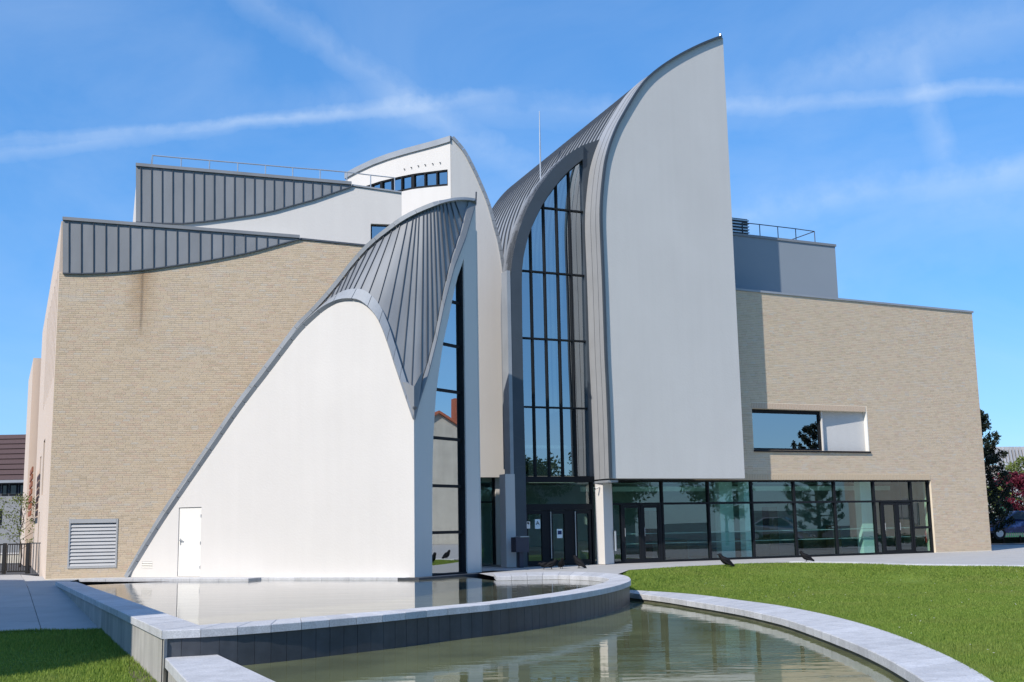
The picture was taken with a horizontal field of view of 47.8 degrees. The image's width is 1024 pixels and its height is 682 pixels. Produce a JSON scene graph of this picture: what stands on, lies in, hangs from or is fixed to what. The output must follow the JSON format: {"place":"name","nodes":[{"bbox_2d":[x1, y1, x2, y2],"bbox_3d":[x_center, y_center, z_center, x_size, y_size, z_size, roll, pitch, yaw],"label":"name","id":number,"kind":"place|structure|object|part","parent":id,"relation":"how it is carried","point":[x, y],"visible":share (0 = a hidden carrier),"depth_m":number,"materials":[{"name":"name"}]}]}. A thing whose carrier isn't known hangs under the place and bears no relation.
{"place":"outdoors","nodes":[
{"label":"outdoors","id":0,"kind":"place"},
{"bbox_2d":[0,575,98,632],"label":"pavement","id":1,"kind":"structure","parent":0,"point":[22,606],"depth_m":27.04,"materials":[{"name":"concrete"}]},
{"bbox_2d":[0,627,101,632],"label":"grass","id":2,"kind":"structure","parent":0,"point":[28,630],"depth_m":22.85,"materials":[{"name":"green plant"}]},
{"bbox_2d":[21,575,132,586],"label":"pavement","id":3,"kind":"structure","parent":0,"point":[34,581],"depth_m":36.17,"materials":[{"name":"concrete"}]},
{"bbox_2d":[78,577,407,581],"bbox_3d":[-8.235,7.253,35.113,11.086,0.109,1.065,-4,-10,18],"label":"pond edge step","id":4,"kind":"object","parent":3,"relation":"on","point":[149,579],"visible":0.9,"depth_m":35.01,"materials":[{"name":"stone"}]},
{"bbox_2d":[0,628,157,681],"bbox_3d":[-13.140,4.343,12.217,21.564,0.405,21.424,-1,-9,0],"label":"lawn","id":5,"kind":"structure","parent":0,"point":[53,661],"depth_m":18.75,"materials":[{"name":"green plant"}]},
{"bbox_2d":[100,630,129,658],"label":"grass","id":6,"kind":"structure","parent":5,"relation":"on","point":[115,645],"depth_m":20.86,"materials":[{"name":"green plant"}]},
{"bbox_2d":[129,663,153,681],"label":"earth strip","id":7,"kind":"object","parent":5,"relation":"on","point":[138,679],"visible":0.33,"depth_m":16.94,"materials":[{"name":"soil"}]},
{"bbox_2d":[55,571,630,681],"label":"pond wall","id":8,"kind":"structure","parent":5,"relation":"on","point":[150,640],"depth_m":18.84,"materials":[{"name":"stone"}]},
{"bbox_2d":[87,577,602,624],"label":"water","id":9,"kind":"structure","parent":0,"point":[204,602],"depth_m":26.22,"materials":[{"name":"liquid"}]},
{"bbox_2d":[0,533,1023,587],"bbox_3d":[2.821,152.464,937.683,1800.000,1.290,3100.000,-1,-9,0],"label":"ground","id":10,"kind":"structure","parent":0,"point":[84,583],"depth_m":45.70,"materials":[{"name":"concrete"}]},
{"bbox_2d":[0,536,21,562],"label":"garden wall","id":11,"kind":"structure","parent":10,"relation":"on","point":[18,556],"depth_m":59.06,"materials":[{"name":"paint"}]},
{"bbox_2d":[0,434,25,552],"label":"neighbour house","id":12,"kind":"structure","parent":10,"relation":"on","point":[12,454],"depth_m":77.50,"materials":[{"name":"tile"}]},
{"bbox_2d":[1,484,8,495],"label":"window","id":13,"kind":"structure","parent":12,"relation":"in","point":[5,487],"depth_m":77.46,"materials":[{"name":"black glass"}]},
{"bbox_2d":[9,484,17,495],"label":"window","id":14,"kind":"structure","parent":12,"relation":"in","point":[13,488],"depth_m":77.45,"materials":[{"name":"black glass"}]},
{"bbox_2d":[18,484,22,495],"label":"window","id":15,"kind":"structure","parent":12,"relation":"in","point":[20,485],"depth_m":77.45,"materials":[{"name":"black glass"}]},
{"bbox_2d":[2,543,30,573],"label":"garden gate","id":16,"kind":"structure","parent":10,"relation":"on","point":[5,558],"depth_m":42.58,"materials":[{"name":"black metal"}]},
{"bbox_2d":[0,492,36,566],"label":"young tree","id":17,"kind":"object","parent":10,"relation":"on","point":[21,499],"visible":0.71,"depth_m":51.35,"materials":[{"name":"green plant"}]},
{"bbox_2d":[29,542,40,573],"bbox_3d":[-17.478,8.008,42.607,0.688,1.120,0.040,-1,-9,0],"label":"bar fence","id":18,"kind":"object","parent":10,"relation":"on","point":[35,557],"visible":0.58,"depth_m":42.60,"materials":[{"name":"metal"}]},
{"bbox_2d":[21,34,991,582],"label":"civic building","id":19,"kind":"structure","parent":10,"relation":"on","point":[421,362],"depth_m":41.40,"materials":[{"name":"brick"}]},
{"bbox_2d":[178,507,200,575],"bbox_3d":[-10.236,6.378,36.690,0.879,2.139,0.110,-5,-10,23],"label":"service door","id":20,"kind":"structure","parent":19,"relation":"in","point":[190,518],"depth_m":36.70,"materials":[{"name":"paint"}]},
{"bbox_2d":[371,225,386,238],"bbox_3d":[-4.744,-3.439,41.392,0.685,1.450,0.030,1,-9,-12],"label":"upper window frame","id":21,"kind":"structure","parent":19,"relation":"in","point":[371,225],"depth_m":41.45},
{"bbox_2d":[372,227,385,237],"bbox_3d":[-4.736,-3.445,41.354,0.565,1.330,0.010,1,-9,-12],"label":"upper window pane","id":22,"kind":"structure","parent":19,"relation":"in","point":[375,230],"depth_m":41.40,"materials":[{"name":"blue glass"}]},
{"bbox_2d":[384,181,390,189],"bbox_3d":[-4.881,-6.021,45.343,0.448,0.612,0.012,-7,-11,31],"label":"window pane","id":23,"kind":"structure","parent":19,"relation":"in","point":[387,185],"depth_m":45.35,"materials":[{"name":"blue glass"}]},
{"bbox_2d":[395,179,400,190],"bbox_3d":[-4.453,-6.073,45.089,0.400,0.621,0.012,-6,-11,30],"label":"window pane","id":24,"kind":"structure","parent":19,"relation":"in","point":[398,181],"depth_m":45.09,"materials":[{"name":"blue glass"}]},
{"bbox_2d":[404,177,410,188],"bbox_3d":[-4.026,-6.121,44.840,0.442,0.620,0.012,-6,-11,30],"label":"window pane","id":25,"kind":"structure","parent":19,"relation":"in","point":[407,181],"depth_m":44.87,"materials":[{"name":"blue glass"}]},
{"bbox_2d":[415,174,423,186],"bbox_3d":[-3.555,-6.160,44.569,0.494,0.645,0.013,-6,-10,29],"label":"window pane","id":26,"kind":"structure","parent":19,"relation":"in","point":[419,179],"depth_m":44.58,"materials":[{"name":"blue glass"}]},
{"bbox_2d":[427,173,435,184],"bbox_3d":[-3.069,-6.176,44.292,0.471,0.658,0.013,-6,-10,29],"label":"window pane","id":27,"kind":"structure","parent":19,"relation":"in","point":[431,178],"depth_m":44.30,"materials":[{"name":"blue glass"}]},
{"bbox_2d":[439,172,446,183],"bbox_3d":[-2.611,-6.187,44.035,0.426,0.668,0.012,-6,-10,28],"label":"window pane","id":28,"kind":"structure","parent":19,"relation":"in","point":[442,175],"depth_m":44.05,"materials":[{"name":"blue glass"}]},
{"bbox_2d":[526,510,544,565],"bbox_3d":[0.800,6.921,40.562,0.727,1.909,0.151,3,-10,-25],"label":"entrance door","id":29,"kind":"structure","parent":19,"relation":"in","point":[537,521],"depth_m":40.61,"materials":[{"name":"black metal"}]},
{"bbox_2d":[550,510,567,564],"bbox_3d":[1.645,6.964,40.925,0.683,1.909,0.197,3,-10,-25],"label":"entrance door","id":30,"kind":"structure","parent":19,"relation":"in","point":[559,531],"depth_m":40.95,"materials":[{"name":"black metal"}]},
{"bbox_2d":[522,160,597,481],"bbox_3d":[1.613,-0.926,42.265,2.975,12.113,0.280,3,-10,-25],"label":"tall window","id":31,"kind":"structure","parent":19,"relation":"in","point":[553,324],"depth_m":42.11,"materials":[{"name":"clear glass"}]},
{"bbox_2d":[574,510,591,563],"bbox_3d":[2.532,7.013,41.334,0.685,1.909,0.197,3,-10,-25],"label":"entrance door","id":32,"kind":"structure","parent":19,"relation":"in","point":[586,561],"depth_m":41.37,"materials":[{"name":"black metal"}]},
{"bbox_2d":[614,530,616,550],"bbox_3d":[3.724,7.189,41.560,0.091,0.730,0.096,-1,-9,0],"label":"wall ashtray","id":33,"kind":"object","parent":19,"relation":"attached to","point":[615,542],"depth_m":41.53,"materials":[{"name":"metal"}]},
{"bbox_2d":[623,505,641,560],"bbox_3d":[4.400,7.040,42.178,0.722,2.055,0.145,3,-10,-25],"label":"glazed door","id":34,"kind":"structure","parent":19,"relation":"in","point":[624,506],"depth_m":42.23,"materials":[{"name":"black metal"}]},
{"bbox_2d":[643,505,660,559],"bbox_3d":[5.129,7.082,42.526,0.663,2.056,0.409,-1,-9,0],"label":"glazed door","id":35,"kind":"structure","parent":19,"relation":"in","point":[644,506],"depth_m":42.57,"materials":[{"name":"black metal"}]},
{"bbox_2d":[752,409,870,452],"bbox_3d":[11.933,3.635,46.320,5.807,1.683,0.490,3,-10,-25],"label":"brick window","id":36,"kind":"structure","parent":19,"relation":"in","point":[773,430],"depth_m":46.45,"materials":[{"name":"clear glass"}]},
{"bbox_2d":[883,502,898,551],"bbox_3d":[15.504,7.653,47.285,0.681,2.055,0.145,3,-10,-25],"label":"glazed door","id":37,"kind":"structure","parent":19,"relation":"in","point":[888,503],"depth_m":47.35,"materials":[{"name":"black metal"}]},
{"bbox_2d":[897,502,913,551],"bbox_3d":[16.239,7.694,47.623,0.718,2.055,0.145,3,-10,-25],"label":"glazed door","id":38,"kind":"structure","parent":19,"relation":"in","point":[899,503],"depth_m":47.69,"materials":[{"name":"black metal"}]},
{"bbox_2d":[165,590,993,681],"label":"pond wall","id":39,"kind":"structure","parent":10,"relation":"on","point":[904,659],"depth_m":16.08,"materials":[{"name":"stone"}]},
{"bbox_2d":[243,600,903,681],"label":"water","id":40,"kind":"structure","parent":39,"relation":"in","point":[636,641],"depth_m":16.71,"materials":[{"name":"liquid"}]},
{"bbox_2d":[987,486,1013,514],"bbox_3d":[26.115,9.277,62.186,2.045,3.226,2.152,-7,-11,35],"label":"roadside bush","id":41,"kind":"object","parent":10,"relation":"on","point":[998,496],"visible":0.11,"depth_m":62.21,"materials":[{"name":"green plant"}]},
{"bbox_2d":[985,447,1023,516],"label":"slatted building","id":42,"kind":"structure","parent":10,"relation":"on","point":[1012,456],"depth_m":104.19,"materials":[{"name":"concrete"}]},
{"bbox_2d":[990,511,1023,538],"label":"parked car","id":43,"kind":"object","parent":10,"relation":"on","point":[1018,516],"visible":0.42,"depth_m":60.33,"materials":[{"name":"blue paint"}]},
{"bbox_3d":[26.453,9.153,60.467,1.040,0.410,0.180,-1,-9,2],"label":"side window","id":44,"kind":"part","parent":43,"relation":"part of","materials":[{"name":"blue glass"}]},
{"bbox_2d":[991,497,1022,536],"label":"green fence","id":45,"kind":"object","parent":10,"relation":"on","point":[1011,533],"depth_m":70.93,"materials":[{"name":"metal"}]},
{"bbox_2d":[991,535,1023,543],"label":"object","id":46,"kind":"object","parent":10,"relation":"on","point":[1019,539],"visible":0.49,"depth_m":62.03,"materials":[{"name":"green metal"}]},
{"bbox_2d":[993,471,1023,510],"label":"red shrub tree","id":47,"kind":"object","parent":10,"relation":"on","point":[1017,480],"visible":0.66,"depth_m":65.18,"materials":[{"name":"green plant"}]},
{"bbox_2d":[999,455,1023,500],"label":"roadside bush","id":48,"kind":"object","parent":10,"relation":"on","point":[1018,462],"visible":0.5,"depth_m":69.66,"materials":[{"name":"green plant"}]},
{"bbox_2d":[0,0,1023,464],"label":"sky","id":49,"kind":"structure","parent":0,"point":[891,132],"materials":[{"name":"blue"}]},
{"bbox_2d":[511,536,528,567],"bbox_3d":[0.285,7.203,39.419,0.501,1.050,0.440,3,-10,-25],"label":"mailbox","id":50,"kind":"object","parent":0,"point":[519,545],"visible":1,"depth_m":39.30,"materials":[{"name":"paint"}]},
{"bbox_2d":[479,544,1023,575],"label":"forecourt","id":51,"kind":"structure","parent":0,"point":[1005,555],"depth_m":40.57,"materials":[{"name":"concrete"}]},
{"bbox_2d":[538,562,547,566],"bbox_3d":[1.054,7.335,37.688,0.447,0.230,0.176,0,-9,-5],"label":"crow","id":52,"kind":"object","parent":51,"relation":"on","point":[543,564],"visible":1,"depth_m":37.64,"materials":[{"name":"black paint"}]},
{"bbox_2d":[544,559,557,568],"bbox_3d":[1.267,7.264,37.574,0.495,0.326,0.196,1,-9,-10],"label":"crow","id":53,"kind":"object","parent":51,"relation":"on","point":[551,564],"visible":1,"depth_m":37.52,"materials":[{"name":"black paint"}]},
{"bbox_2d":[558,558,563,568],"bbox_3d":[1.621,7.292,37.891,0.206,0.360,0.503,1,-9,-10],"label":"crow","id":54,"kind":"object","parent":51,"relation":"on","point":[561,563],"visible":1,"depth_m":37.78,"materials":[{"name":"black paint"}]},
{"bbox_2d":[573,555,586,567],"bbox_3d":[2.222,7.274,38.054,0.551,0.435,0.235,-9,-12,39],"label":"crow","id":55,"kind":"object","parent":51,"relation":"on","point":[579,562],"visible":1,"depth_m":37.98,"materials":[{"name":"black paint"}]},
{"bbox_2d":[789,561,1023,566],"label":"forecourt kerb","id":56,"kind":"structure","parent":51,"relation":"on","point":[908,564],"depth_m":36.17,"materials":[{"name":"concrete"}]},
{"bbox_2d":[798,551,813,561],"bbox_3d":[10.099,7.384,39.574,0.544,0.400,0.225,-4,-10,20],"label":"crow","id":57,"kind":"object","parent":56,"relation":"on","point":[805,556],"visible":0.95,"depth_m":39.51,"materials":[{"name":"black paint"}]},
{"bbox_2d":[980,409,1015,532],"bbox_3d":[23.404,6.713,57.527,3.959,6.911,3.841,-1,-9,0],"label":"pine tree","id":58,"kind":"object","parent":51,"relation":"on","point":[993,498],"visible":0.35,"depth_m":57.03,"materials":[{"name":"green plant"}]},
{"bbox_2d":[620,562,1023,681],"bbox_3d":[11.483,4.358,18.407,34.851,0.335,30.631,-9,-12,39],"label":"lawn","id":59,"kind":"structure","parent":0,"point":[911,581],"depth_m":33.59,"materials":[{"name":"green plant"}]},
{"bbox_2d":[717,553,734,566],"bbox_3d":[7.016,7.184,37.831,0.574,0.453,0.245,-3,-9,15],"label":"crow","id":60,"kind":"object","parent":59,"relation":"on","point":[725,560],"visible":0.94,"depth_m":37.76,"materials":[{"name":"black paint"}]}
]}

